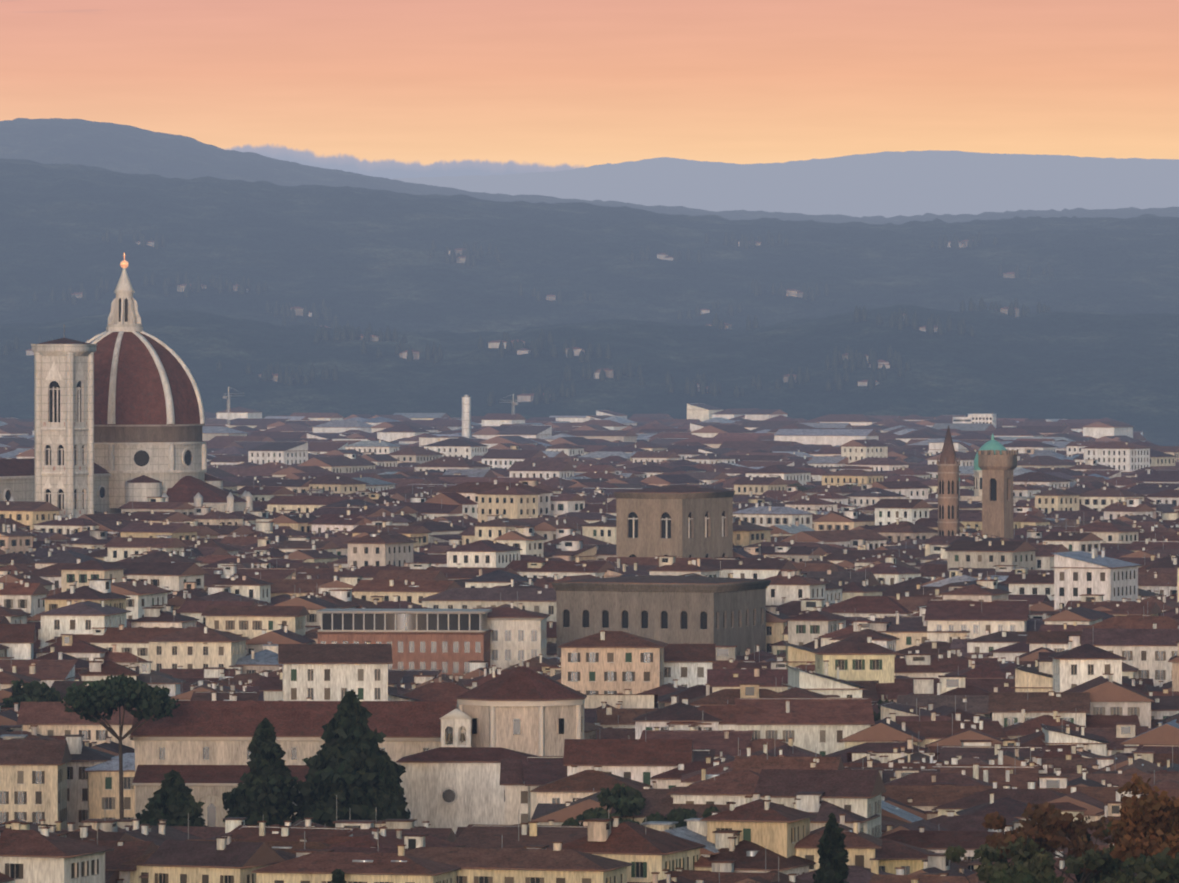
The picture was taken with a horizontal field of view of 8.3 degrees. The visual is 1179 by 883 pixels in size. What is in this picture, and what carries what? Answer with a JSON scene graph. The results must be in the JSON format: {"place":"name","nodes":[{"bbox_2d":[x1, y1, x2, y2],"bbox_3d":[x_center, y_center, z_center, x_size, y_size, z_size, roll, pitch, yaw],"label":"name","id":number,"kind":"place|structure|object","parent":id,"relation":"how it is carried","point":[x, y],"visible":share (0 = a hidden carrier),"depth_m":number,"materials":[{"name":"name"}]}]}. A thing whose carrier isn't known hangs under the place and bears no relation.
{"place":"outdoors","nodes":[
{"label":"outdoors","id":0,"kind":"place"},
{"bbox_2d":[130,660,586,833],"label":"church","id":1,"kind":"structure","parent":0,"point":[449,755],"depth_m":1339.55,"materials":[{"name":"paint"}]},
{"bbox_2d":[0,118,1178,445],"bbox_3d":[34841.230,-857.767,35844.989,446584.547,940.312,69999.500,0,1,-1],"label":"hills","id":2,"kind":"structure","parent":0,"point":[1100,340],"depth_m":8393.50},
{"bbox_2d":[0,253,252,517],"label":"cathedral","id":3,"kind":"structure","parent":2,"relation":"on","point":[119,418],"depth_m":2668.99,"materials":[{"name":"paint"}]},
{"bbox_2d":[3,228,1053,405],"bbox_3d":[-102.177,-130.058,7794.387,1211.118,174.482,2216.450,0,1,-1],"label":"hillside houses","id":4,"kind":"structure","parent":2,"relation":"on","point":[546,395],"depth_m":7187.27,"materials":[{"name":"paint"}]},
{"bbox_2d":[0,403,1178,882],"bbox_3d":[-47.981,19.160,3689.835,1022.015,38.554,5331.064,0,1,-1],"label":"city buildings","id":5,"kind":"structure","parent":2,"relation":"on","point":[1034,659],"depth_m":1748.42,"materials":[{"name":"paint"}]},
{"bbox_2d":[1,483,1178,882],"bbox_3d":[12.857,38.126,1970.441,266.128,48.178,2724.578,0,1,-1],"label":"trees","id":6,"kind":"object","parent":2,"relation":"on","point":[355,771],"visible":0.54,"depth_m":1234.76,"materials":[{"name":"plant"}]},
{"bbox_2d":[223,387,1034,874],"bbox_3d":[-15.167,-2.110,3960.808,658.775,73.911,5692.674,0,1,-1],"label":"landmark buildings","id":7,"kind":"structure","parent":2,"relation":"on","point":[683,523],"depth_m":1816.66,"materials":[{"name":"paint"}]},
{"bbox_2d":[0,0,1178,178],"label":"sky","id":8,"kind":"structure","parent":0,"point":[390,89],"materials":[{"name":"orange"}]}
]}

